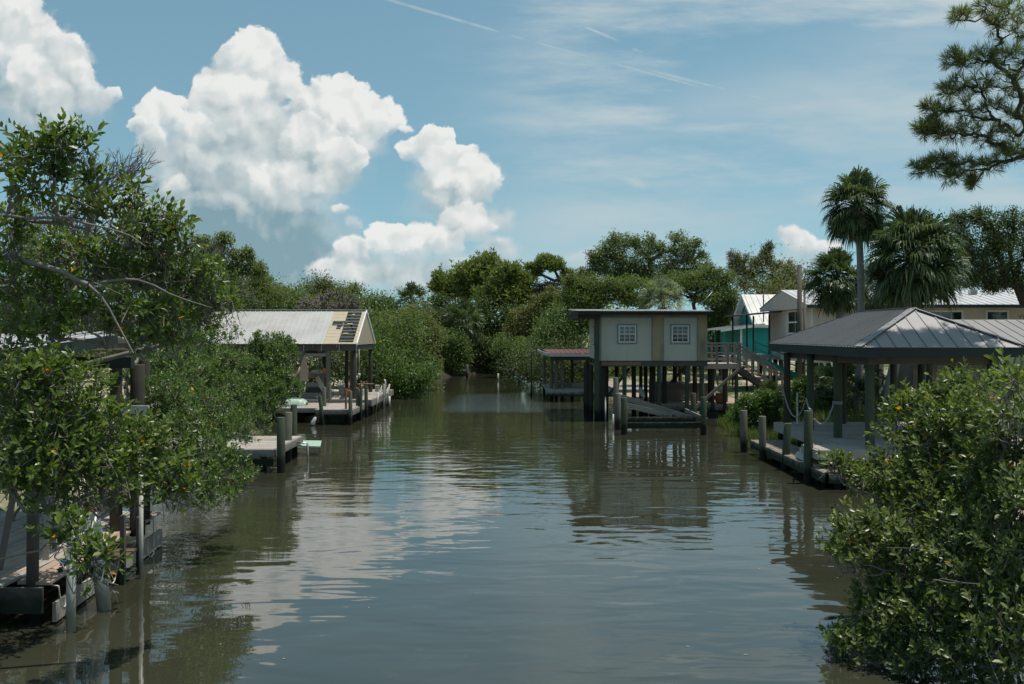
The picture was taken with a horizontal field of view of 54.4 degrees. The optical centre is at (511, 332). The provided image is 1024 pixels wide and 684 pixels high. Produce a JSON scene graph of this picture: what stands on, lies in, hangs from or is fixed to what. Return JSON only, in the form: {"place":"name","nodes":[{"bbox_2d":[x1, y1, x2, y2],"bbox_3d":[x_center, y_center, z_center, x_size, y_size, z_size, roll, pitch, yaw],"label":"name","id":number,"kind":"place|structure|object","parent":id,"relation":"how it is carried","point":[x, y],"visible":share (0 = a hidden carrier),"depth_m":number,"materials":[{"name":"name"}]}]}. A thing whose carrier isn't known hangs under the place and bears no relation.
{"place":"outdoors","nodes":[
{"label":"outdoors","id":0,"kind":"place"},
{"bbox_2d":[0,373,1023,683],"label":"water","id":1,"kind":"structure","parent":0,"point":[478,529],"depth_m":16.81,"materials":[{"name":"liquid"}]},
{"bbox_2d":[0,502,133,598],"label":"mangrove tree","id":2,"kind":"object","parent":1,"relation":"in","point":[87,549],"visible":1,"depth_m":9.05,"materials":[{"name":"green plant"}]},
{"bbox_2d":[66,501,76,632],"bbox_3d":[-5.890,3.525,13.300,0.144,2.551,0.124,0,0,0],"label":"plastic pipe","id":3,"kind":"object","parent":1,"relation":"in","point":[70,612],"visible":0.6,"depth_m":13.25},
{"bbox_2d":[86,512,111,610],"bbox_3d":[-5.960,3.591,14.430,0.519,1.967,0.196,0,0,25],"label":"leaning pipe","id":4,"kind":"object","parent":1,"relation":"in","point":[103,601],"visible":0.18,"depth_m":14.36,"materials":[{"name":"white plastic"}]},
{"bbox_2d":[0,340,208,520],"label":"mangrove tree","id":5,"kind":"object","parent":1,"relation":"on","point":[41,468],"visible":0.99,"depth_m":9.59,"materials":[{"name":"green plant"}]},
{"bbox_2d":[139,455,142,578],"bbox_3d":[-6.032,3.300,16.190,0.067,2.600,0.070,0,0,0],"label":"plastic pipe","id":6,"kind":"object","parent":1,"relation":"in","point":[140,540],"visible":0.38,"depth_m":16.16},
{"bbox_2d":[277,417,284,472],"bbox_3d":[-6.589,3.811,28.449,0.259,2.782,0.250,0,0,0],"label":"mooring piling","id":7,"kind":"object","parent":1,"relation":"in","point":[280,444],"visible":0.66,"depth_m":28.34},
{"bbox_2d":[285,412,291,460],"bbox_3d":[-6.985,3.841,31.013,0.271,2.723,0.274,0,0,0],"label":"mooring piling","id":8,"kind":"object","parent":1,"relation":"in","point":[288,431],"visible":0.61,"depth_m":30.93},
{"bbox_2d":[290,404,297,453],"bbox_3d":[-7.196,3.791,32.907,0.252,2.823,0.240,0,0,0],"label":"mooring piling","id":9,"kind":"object","parent":1,"relation":"in","point":[293,408],"visible":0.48,"depth_m":32.82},
{"bbox_2d":[348,391,351,424],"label":"mooring piling","id":10,"kind":"object","parent":1,"relation":"in","point":[350,407],"visible":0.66,"depth_m":42.91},
{"bbox_2d":[357,327,443,398],"bbox_3d":[-7.090,2.173,60.996,5.859,5.123,3.641,0,0,0],"label":"mangrove bush","id":11,"kind":"object","parent":1,"relation":"in","point":[406,383],"visible":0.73,"depth_m":60.65,"materials":[{"name":"green plant"}]},
{"bbox_2d":[489,332,536,377],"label":"mangrove bush","id":12,"kind":"object","parent":1,"relation":"in","point":[499,344],"visible":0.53,"depth_m":88.45,"materials":[{"name":"green plant"}]},
{"bbox_2d":[537,349,648,400],"bbox_3d":[5.130,3.093,61.282,6.940,4.217,7.844,0,0,0],"label":"covered dock","id":13,"kind":"object","parent":1,"relation":"in","point":[562,392],"visible":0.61,"depth_m":58.44,"materials":[{"name":"wood"}]},
{"bbox_2d":[613,377,617,424],"bbox_3d":[4.464,3.568,42.989,0.255,3.269,0.260,0,0,0],"label":"mooring piling","id":14,"kind":"object","parent":1,"relation":"in","point":[615,384],"visible":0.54,"depth_m":42.91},
{"bbox_2d":[615,393,707,434],"bbox_3d":[6.104,3.851,40.873,3.738,2.702,4.278,0,0,0],"label":"boat lift frame","id":15,"kind":"object","parent":1,"relation":"in","point":[623,422],"visible":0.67,"depth_m":40.92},
{"bbox_2d":[740,410,747,452],"bbox_3d":[7.762,3.901,33.292,0.256,2.602,0.263,0,0,0],"label":"mooring piling","id":16,"kind":"object","parent":1,"relation":"in","point":[743,434],"visible":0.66,"depth_m":33.19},
{"bbox_2d":[759,416,766,460],"bbox_3d":[7.835,3.905,31.104,0.242,2.591,0.250,0,0,0],"label":"mooring piling","id":17,"kind":"object","parent":1,"relation":"in","point":[762,436],"visible":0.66,"depth_m":31.02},
{"bbox_2d":[781,423,791,469],"bbox_3d":[7.967,3.923,29.002,0.364,2.565,0.242,0,0,0],"label":"mooring piling","id":18,"kind":"object","parent":1,"relation":"in","point":[786,445],"visible":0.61,"depth_m":28.91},
{"bbox_2d":[804,410,812,483],"bbox_3d":[7.860,3.635,26.401,0.241,3.130,0.249,0,0,0],"label":"mooring piling","id":19,"kind":"object","parent":1,"relation":"in","point":[808,439],"visible":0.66,"depth_m":26.30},
{"bbox_2d":[812,439,1023,675],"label":"mangrove tree","id":20,"kind":"object","parent":1,"relation":"in","point":[965,523],"visible":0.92,"depth_m":12.21,"materials":[{"name":"green plant"}]},
{"bbox_2d":[816,543,1023,683],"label":"mangrove tree","id":21,"kind":"object","parent":1,"relation":"in","point":[954,607],"visible":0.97,"depth_m":11.30,"materials":[{"name":"green plant"}]},
{"bbox_2d":[0,335,1023,556],"bbox_3d":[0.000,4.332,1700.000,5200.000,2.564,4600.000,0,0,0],"label":"ground","id":22,"kind":"structure","parent":0,"point":[471,370],"depth_m":61.83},
{"bbox_2d":[0,203,90,432],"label":"tree","id":23,"kind":"object","parent":22,"relation":"on","point":[19,252],"visible":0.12,"depth_m":26.95,"materials":[{"name":"green plant"}]},
{"bbox_2d":[0,187,135,423],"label":"tree","id":24,"kind":"object","parent":22,"relation":"on","point":[80,289],"visible":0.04,"depth_m":31.94,"materials":[{"name":"green plant"}]},
{"bbox_2d":[0,384,151,506],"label":"mangrove tree","id":25,"kind":"object","parent":22,"relation":"on","point":[101,413],"visible":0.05,"depth_m":13.59,"materials":[{"name":"green plant"}]},
{"bbox_2d":[0,106,153,246],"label":"mangrove tree","id":26,"kind":"object","parent":22,"relation":"on","point":[53,167],"visible":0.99,"depth_m":9.79,"materials":[{"name":"green plant"}]},
{"bbox_2d":[0,511,161,622],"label":"foreground dock","id":27,"kind":"object","parent":22,"relation":"on","point":[29,601],"visible":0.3,"depth_m":14.89,"materials":[{"name":"wood"}]},
{"bbox_2d":[42,487,53,559],"bbox_3d":[-6.949,2.650,14.949,0.114,1.502,0.166,0,0,22],"label":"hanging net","id":28,"kind":"object","parent":27,"relation":"hanging from","point":[46,553],"visible":0.22,"depth_m":14.91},
{"bbox_2d":[0,331,158,586],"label":"boat shelter","id":29,"kind":"object","parent":27,"relation":"on","point":[139,371],"visible":0.45,"depth_m":16.20,"materials":[{"name":"wood"}]},
{"bbox_2d":[0,140,162,569],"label":"bare shrub","id":30,"kind":"object","parent":22,"relation":"on","point":[8,521],"visible":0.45,"depth_m":14.02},
{"bbox_2d":[0,262,227,447],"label":"mangrove tree","id":31,"kind":"object","parent":22,"relation":"on","point":[169,334],"visible":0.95,"depth_m":10.53,"materials":[{"name":"green plant"}]},
{"bbox_2d":[0,188,243,352],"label":"mangrove tree","id":32,"kind":"object","parent":22,"relation":"on","point":[167,256],"visible":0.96,"depth_m":10.92,"materials":[{"name":"green plant"}]},
{"bbox_2d":[75,218,195,375],"bbox_3d":[-13.685,-0.152,35.770,4.907,8.105,4.184,0,0,0],"label":"tree","id":33,"kind":"object","parent":22,"relation":"on","point":[108,351],"visible":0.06,"depth_m":35.67,"materials":[{"name":"green plant"}]},
{"bbox_2d":[12,363,261,522],"bbox_3d":[-6.994,2.519,18.465,4.756,3.975,3.684,0,0,0],"label":"mangrove tree","id":34,"kind":"object","parent":22,"relation":"on","point":[202,407],"visible":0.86,"depth_m":17.99,"materials":[{"name":"green plant"}]},
{"bbox_2d":[59,315,244,510],"bbox_3d":[-7.376,1.895,22.936,3.730,4.823,5.894,0,0,31],"label":"mangrove tree","id":35,"kind":"object","parent":22,"relation":"on","point":[164,363],"visible":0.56,"depth_m":22.70,"materials":[{"name":"green plant"}]},
{"bbox_2d":[149,232,254,398],"bbox_3d":[-13.608,-0.159,41.897,5.427,8.119,4.419,0,0,0],"label":"tree","id":36,"kind":"object","parent":22,"relation":"on","point":[223,284],"visible":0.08,"depth_m":41.97,"materials":[{"name":"green plant"}]},
{"bbox_2d":[150,436,308,470],"bbox_3d":[-9.393,4.274,30.415,6.015,1.856,3.770,0,0,0],"label":"dock","id":37,"kind":"object","parent":22,"relation":"on","point":[264,448],"visible":0.28,"depth_m":29.02,"materials":[{"name":"wood"}]},
{"bbox_2d":[190,231,270,344],"bbox_3d":[-14.732,-0.720,51.989,4.270,9.253,1.744,0,0,0],"label":"oak tree","id":38,"kind":"object","parent":22,"relation":"on","point":[253,267],"visible":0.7,"depth_m":51.83,"materials":[{"name":"green plant"}]},
{"bbox_2d":[201,272,269,353],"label":"tree","id":39,"kind":"object","parent":22,"relation":"on","point":[253,305],"visible":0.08,"depth_m":69.86,"materials":[{"name":"green plant"}]},
{"bbox_2d":[199,329,306,435],"bbox_3d":[-8.663,2.178,32.950,3.369,4.658,5.240,0,0,0],"label":"mangrove tree","id":40,"kind":"object","parent":22,"relation":"on","point":[267,380],"visible":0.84,"depth_m":33.23,"materials":[{"name":"green plant"}]},
{"bbox_2d":[240,265,298,309],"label":"tree","id":41,"kind":"object","parent":22,"relation":"on","point":[263,286],"visible":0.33,"depth_m":75.75,"materials":[{"name":"green plant"}]},
{"bbox_2d":[268,276,328,366],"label":"tree","id":42,"kind":"object","parent":22,"relation":"on","point":[292,304],"visible":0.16,"depth_m":83.47,"materials":[{"name":"green plant"}]},
{"bbox_2d":[221,389,393,415],"bbox_3d":[-10.605,4.199,51.810,7.849,2.005,8.780,0,0,0],"label":"boathouse dock","id":43,"kind":"object","parent":22,"relation":"on","point":[338,398],"visible":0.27,"depth_m":49.02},
{"bbox_2d":[193,309,375,415],"bbox_3d":[-11.447,2.011,50.800,8.105,6.381,6.440,0,0,0],"label":"boathouse","id":44,"kind":"object","parent":43,"relation":"on","point":[329,331],"visible":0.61,"depth_m":49.40,"materials":[{"name":"white metal"}]},
{"bbox_2d":[300,357,307,381],"bbox_3d":[-9.940,1.835,47.562,0.416,1.416,0.025,0,0,0],"label":"hanging cloth","id":45,"kind":"object","parent":44,"relation":"hanging from","point":[303,372],"visible":0.79,"depth_m":47.55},
{"bbox_2d":[237,329,391,388],"bbox_3d":[-12.039,2.085,60.161,9.875,5.760,4.577,0,0,0],"label":"mangrove bush","id":46,"kind":"object","parent":22,"relation":"on","point":[336,364],"visible":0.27,"depth_m":59.59,"materials":[{"name":"green plant"}]},
{"bbox_2d":[264,403,364,424],"bbox_3d":[-8.976,4.269,45.237,4.132,1.866,4.214,0,0,0],"label":"dock","id":47,"kind":"object","parent":22,"relation":"on","point":[335,412],"visible":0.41,"depth_m":44.02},
{"bbox_2d":[290,269,353,361],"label":"tree","id":48,"kind":"object","parent":22,"relation":"on","point":[322,285],"visible":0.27,"depth_m":87.65,"materials":[{"name":"green plant"}]},
{"bbox_2d":[293,288,363,309],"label":"bare shrub","id":49,"kind":"object","parent":22,"relation":"on","point":[342,304],"visible":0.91,"depth_m":73.77,"materials":[{"name":"green plant"}]},
{"bbox_2d":[331,280,376,350],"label":"tree","id":50,"kind":"object","parent":22,"relation":"on","point":[355,289],"visible":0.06,"depth_m":94.62,"materials":[{"name":"green plant"}]},
{"bbox_2d":[352,288,406,356],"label":"tree","id":51,"kind":"object","parent":22,"relation":"on","point":[380,298],"visible":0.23,"depth_m":91.44,"materials":[{"name":"green plant"}]},
{"bbox_2d":[341,299,444,389],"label":"mangrove bush","id":52,"kind":"object","parent":22,"relation":"on","point":[403,325],"visible":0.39,"depth_m":69.37,"materials":[{"name":"green plant"}]},
{"bbox_2d":[388,281,434,335],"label":"palm tree","id":53,"kind":"object","parent":22,"relation":"on","point":[411,288],"visible":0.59,"depth_m":87.70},
{"bbox_2d":[381,302,447,380],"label":"mangrove bush","id":54,"kind":"object","parent":22,"relation":"on","point":[438,335],"visible":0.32,"depth_m":81.64,"materials":[{"name":"green plant"}]},
{"bbox_2d":[426,304,473,356],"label":"tree","id":55,"kind":"object","parent":22,"relation":"on","point":[438,313],"visible":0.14,"depth_m":95.55,"materials":[{"name":"green plant"}]},
{"bbox_2d":[433,325,474,375],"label":"mangrove bush","id":56,"kind":"object","parent":22,"relation":"on","point":[454,353],"visible":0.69,"depth_m":91.52,"materials":[{"name":"green plant"}]},
{"bbox_2d":[439,297,486,369],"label":"palm tree","id":57,"kind":"object","parent":22,"relation":"on","point":[460,309],"visible":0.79,"depth_m":93.44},
{"bbox_2d":[426,246,501,303],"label":"pine tree","id":58,"kind":"object","parent":22,"relation":"on","point":[463,279],"visible":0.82,"depth_m":105.12,"materials":[{"name":"green plant"}]},
{"bbox_2d":[420,291,522,352],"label":"tree","id":59,"kind":"object","parent":22,"relation":"on","point":[490,314],"visible":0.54,"depth_m":100.38,"materials":[{"name":"green plant"}]},
{"bbox_2d":[74,365,884,421],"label":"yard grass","id":60,"kind":"structure","parent":22,"relation":"on","point":[636,371],"depth_m":63.34,"materials":[{"name":"green plant"}]},
{"bbox_2d":[467,334,498,373],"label":"bank bush","id":61,"kind":"object","parent":22,"relation":"on","point":[482,358],"visible":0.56,"depth_m":96.94,"materials":[{"name":"green plant"}]},
{"bbox_2d":[469,258,540,345],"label":"pine tree","id":62,"kind":"object","parent":22,"relation":"on","point":[509,282],"visible":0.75,"depth_m":102.01,"materials":[{"name":"green plant"}]},
{"bbox_2d":[0,285,1017,384],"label":"wood","id":63,"kind":"object","parent":22,"relation":"on","point":[360,350],"depth_m":103.27,"materials":[{"name":"green plant"}]},
{"bbox_2d":[499,284,560,342],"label":"tree","id":64,"kind":"object","parent":22,"relation":"on","point":[522,319],"visible":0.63,"depth_m":96.34,"materials":[{"name":"green plant"}]},
{"bbox_2d":[521,251,574,342],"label":"pine tree","id":65,"kind":"object","parent":22,"relation":"on","point":[550,262],"visible":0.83,"depth_m":99.61,"materials":[{"name":"green plant"}]},
{"bbox_2d":[530,278,563,297],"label":"tree","id":66,"kind":"object","parent":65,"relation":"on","point":[538,288],"visible":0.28,"depth_m":99.30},
{"bbox_2d":[497,320,610,392],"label":"bank tree","id":67,"kind":"object","parent":22,"relation":"on","point":[526,373],"visible":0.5,"depth_m":67.65,"materials":[{"name":"green plant"}]},
{"bbox_2d":[517,296,595,360],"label":"mangrove bush","id":68,"kind":"object","parent":22,"relation":"on","point":[582,324],"visible":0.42,"depth_m":79.53,"materials":[{"name":"green plant"}]},
{"bbox_2d":[553,266,613,347],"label":"tree","id":69,"kind":"object","parent":22,"relation":"on","point":[581,271],"visible":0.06,"depth_m":87.91,"materials":[{"name":"green plant"}]},
{"bbox_2d":[558,270,652,367],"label":"cedar tree","id":70,"kind":"object","parent":22,"relation":"on","point":[587,292],"visible":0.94,"depth_m":73.47,"materials":[{"name":"green plant"}]},
{"bbox_2d":[570,334,667,382],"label":"bank tree","id":71,"kind":"object","parent":22,"relation":"on","point":[611,370],"visible":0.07,"depth_m":71.23,"materials":[{"name":"green plant"}]},
{"bbox_2d":[568,292,712,420],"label":"stilt house","id":72,"kind":"structure","parent":22,"relation":"on","point":[652,339],"depth_m":45.40,"materials":[{"name":"beige"}]},
{"bbox_2d":[617,324,636,343],"bbox_3d":[5.252,0.065,45.373,0.934,0.920,0.047,0,0,0],"label":"window","id":73,"kind":"structure","parent":72,"relation":"in","point":[626,333],"depth_m":45.38,"materials":[{"name":"white paint"}]},
{"bbox_2d":[670,324,689,343],"bbox_3d":[7.665,0.065,45.373,0.923,0.920,0.047,0,0,0],"label":"window","id":74,"kind":"structure","parent":72,"relation":"in","point":[679,333],"depth_m":45.38,"materials":[{"name":"white paint"}]},
{"bbox_2d":[583,228,714,369],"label":"oak tree","id":75,"kind":"object","parent":22,"relation":"on","point":[600,262],"visible":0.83,"depth_m":79.70,"materials":[{"name":"green plant"}]},
{"bbox_2d":[637,275,690,380],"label":"palm tree","id":76,"kind":"object","parent":22,"relation":"on","point":[663,285],"visible":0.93,"depth_m":61.74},
{"bbox_2d":[621,393,734,417],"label":"platform","id":77,"kind":"structure","parent":22,"relation":"on","point":[676,405],"depth_m":46.62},
{"bbox_2d":[648,381,707,400],"bbox_3d":[8.345,2.905,49.550,2.973,0.910,1.200,0,0,0],"label":"storage bin","id":78,"kind":"object","parent":77,"relation":"on","point":[675,391],"visible":0.35,"depth_m":49.00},
{"bbox_2d":[640,262,742,374],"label":"cedar tree","id":79,"kind":"object","parent":22,"relation":"on","point":[696,283],"visible":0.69,"depth_m":75.53,"materials":[{"name":"green plant"}]},
{"bbox_2d":[701,293,739,374],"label":"bank tree","id":80,"kind":"object","parent":22,"relation":"on","point":[717,319],"visible":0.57,"depth_m":76.55,"materials":[{"name":"green plant"}]},
{"bbox_2d":[696,342,783,411],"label":"elevated walkway","id":81,"kind":"structure","parent":22,"relation":"on","point":[712,366],"depth_m":46.42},
{"bbox_2d":[723,387,783,429],"bbox_3d":[9.421,3.003,38.479,2.504,1.814,1.314,0,0,0],"label":"shoreline shrub","id":82,"kind":"object","parent":22,"relation":"on","point":[767,404],"visible":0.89,"depth_m":38.27,"materials":[{"name":"green plant"}]},
{"bbox_2d":[725,239,807,367],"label":"oak tree","id":83,"kind":"object","parent":22,"relation":"on","point":[735,262],"visible":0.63,"depth_m":89.72,"materials":[{"name":"green plant"}]},
{"bbox_2d":[714,244,825,364],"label":"tree","id":84,"kind":"object","parent":22,"relation":"on","point":[772,286],"visible":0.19,"depth_m":83.62,"materials":[{"name":"green plant"}]},
{"bbox_2d":[757,378,783,397],"bbox_3d":[11.207,2.625,43.016,1.716,1.285,1.727,0,0,0],"label":"palmetto","id":85,"kind":"object","parent":22,"relation":"on","point":[770,384],"visible":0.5,"depth_m":42.91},
{"bbox_2d":[707,289,864,380],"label":"teal house","id":86,"kind":"structure","parent":22,"relation":"on","point":[750,303],"depth_m":68.35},
{"bbox_2d":[797,265,805,376],"bbox_3d":[13.116,0.165,45.047,0.511,6.470,0.252,0,0,-22],"label":"utility pole","id":87,"kind":"object","parent":22,"relation":"on","point":[799,312],"visible":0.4,"depth_m":44.92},
{"bbox_2d":[778,374,830,421],"bbox_3d":[10.864,2.718,37.025,1.878,2.369,1.165,0,0,0],"label":"shoreline shrub","id":88,"kind":"object","parent":22,"relation":"on","point":[799,383],"visible":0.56,"depth_m":36.83,"materials":[{"name":"green plant"}]},
{"bbox_2d":[715,399,914,446],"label":"marsh grass","id":89,"kind":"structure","parent":22,"relation":"on","point":[753,434],"depth_m":36.32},
{"bbox_2d":[814,365,832,391],"bbox_3d":[12.434,2.322,39.934,1.787,2.156,1.793,0,0,0],"label":"palmetto","id":90,"kind":"object","parent":22,"relation":"on","point":[816,371],"visible":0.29,"depth_m":39.89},
{"bbox_2d":[750,440,917,489],"bbox_3d":[9.195,4.369,28.945,2.610,1.666,8.030,0,0,0],"label":"dock","id":91,"kind":"object","parent":22,"relation":"on","point":[773,449],"visible":0.24,"depth_m":28.00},
{"bbox_2d":[798,246,874,318],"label":"palm tree","id":92,"kind":"object","parent":22,"relation":"on","point":[838,298],"visible":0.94,"depth_m":41.50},
{"bbox_2d":[814,362,864,412],"bbox_3d":[12.346,2.105,37.052,2.263,2.590,2.242,0,0,0],"label":"palmetto","id":93,"kind":"object","parent":22,"relation":"on","point":[850,372],"visible":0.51,"depth_m":36.85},
{"bbox_2d":[814,380,880,412],"bbox_3d":[12.771,2.865,38.519,2.854,2.071,1.681,0,0,0],"label":"shoreline shrub","id":94,"kind":"object","parent":22,"relation":"on","point":[829,399],"visible":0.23,"depth_m":38.26,"materials":[{"name":"green plant"}]},
{"bbox_2d":[818,164,897,413],"bbox_3d":[13.208,-1.532,38.105,3.057,9.667,2.977,0,0,0],"label":"palm tree","id":95,"kind":"object","parent":22,"relation":"on","point":[857,225],"visible":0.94,"depth_m":37.64,"materials":[{"name":"plant"}]},
{"bbox_2d":[847,364,885,386],"bbox_3d":[13.709,2.051,39.536,2.256,2.697,2.218,0,0,-43],"label":"palmetto","id":96,"kind":"object","parent":22,"relation":"on","point":[878,376],"visible":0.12,"depth_m":39.36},
{"bbox_2d":[847,377,889,409],"bbox_3d":[13.021,2.458,36.537,1.845,1.884,1.819,0,0,0],"label":"palmetto","id":97,"kind":"object","parent":22,"relation":"on","point":[862,385],"visible":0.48,"depth_m":36.33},
{"bbox_2d":[724,290,1023,393],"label":"cream house","id":98,"kind":"structure","parent":22,"relation":"on","point":[780,306],"depth_m":51.83,"materials":[{"name":"paint"}]},
{"bbox_2d":[787,309,802,333],"bbox_3d":[15.073,-0.550,53.000,0.046,1.300,2.800,0,0,0],"label":"window","id":99,"kind":"structure","parent":98,"relation":"in","point":[791,314],"depth_m":53.54,"materials":[{"name":"white paint"}]},
{"bbox_2d":[929,310,963,319],"bbox_3d":[21.788,-0.610,49.973,1.739,1.020,0.046,0,0,0],"label":"window","id":100,"kind":"structure","parent":98,"relation":"in","point":[958,314],"depth_m":49.99,"materials":[{"name":"white paint"}]},
{"bbox_2d":[985,310,1008,319],"bbox_3d":[24.358,-0.610,49.973,1.168,1.020,0.046,0,0,0],"label":"window","id":101,"kind":"structure","parent":98,"relation":"in","point":[989,314],"depth_m":49.99,"materials":[{"name":"glass"}]},
{"bbox_2d":[854,264,897,393],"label":"palm tree","id":102,"kind":"object","parent":22,"relation":"on","point":[872,306],"visible":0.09,"depth_m":44.73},
{"bbox_2d":[773,422,1023,485],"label":"dock","id":103,"kind":"object","parent":22,"relation":"on","point":[852,439],"visible":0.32,"depth_m":28.67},
{"bbox_2d":[766,307,1023,467],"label":"pavilion","id":104,"kind":"structure","parent":103,"relation":"on","point":[871,339],"depth_m":26.81,"materials":[{"name":"grey metal"}]},
{"bbox_2d":[859,204,973,420],"bbox_3d":[14.606,-0.657,36.081,3.948,8.004,3.992,0,0,0],"label":"palm tree","id":105,"kind":"object","parent":22,"relation":"on","point":[920,278],"visible":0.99,"depth_m":35.26,"materials":[{"name":"plant"}]},
{"bbox_2d":[862,347,1023,484],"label":"mangrove tree","id":106,"kind":"object","parent":22,"relation":"on","point":[1001,412],"visible":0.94,"depth_m":12.62,"materials":[{"name":"green plant"}]},
{"bbox_2d":[872,209,1021,289],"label":"tree","id":107,"kind":"object","parent":22,"relation":"on","point":[961,288],"visible":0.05,"depth_m":69.63,"materials":[{"name":"green plant"}]},
{"bbox_2d":[875,319,1023,401],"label":"carport","id":108,"kind":"object","parent":22,"relation":"on","point":[1013,330],"visible":0.12,"depth_m":37.22,"materials":[{"name":"grey metal"}]},
{"bbox_2d":[897,362,1002,407],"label":"plank shed","id":109,"kind":"structure","parent":22,"relation":"on","point":[909,372],"depth_m":37.00,"materials":[{"name":"grey wood"}]},
{"bbox_2d":[902,0,1023,191],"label":"pine tree","id":110,"kind":"object","parent":22,"relation":"on","point":[933,123],"visible":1,"depth_m":26.11,"materials":[{"name":"green plant"}]},
{"bbox_2d":[942,201,1023,319],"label":"oak tree","id":111,"kind":"object","parent":22,"relation":"on","point":[997,244],"visible":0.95,"depth_m":45.77,"materials":[{"name":"green plant"}]},
{"bbox_2d":[0,0,1023,325],"label":"sky","id":112,"kind":"structure","parent":0,"point":[379,144],"materials":[{"name":"blue"}]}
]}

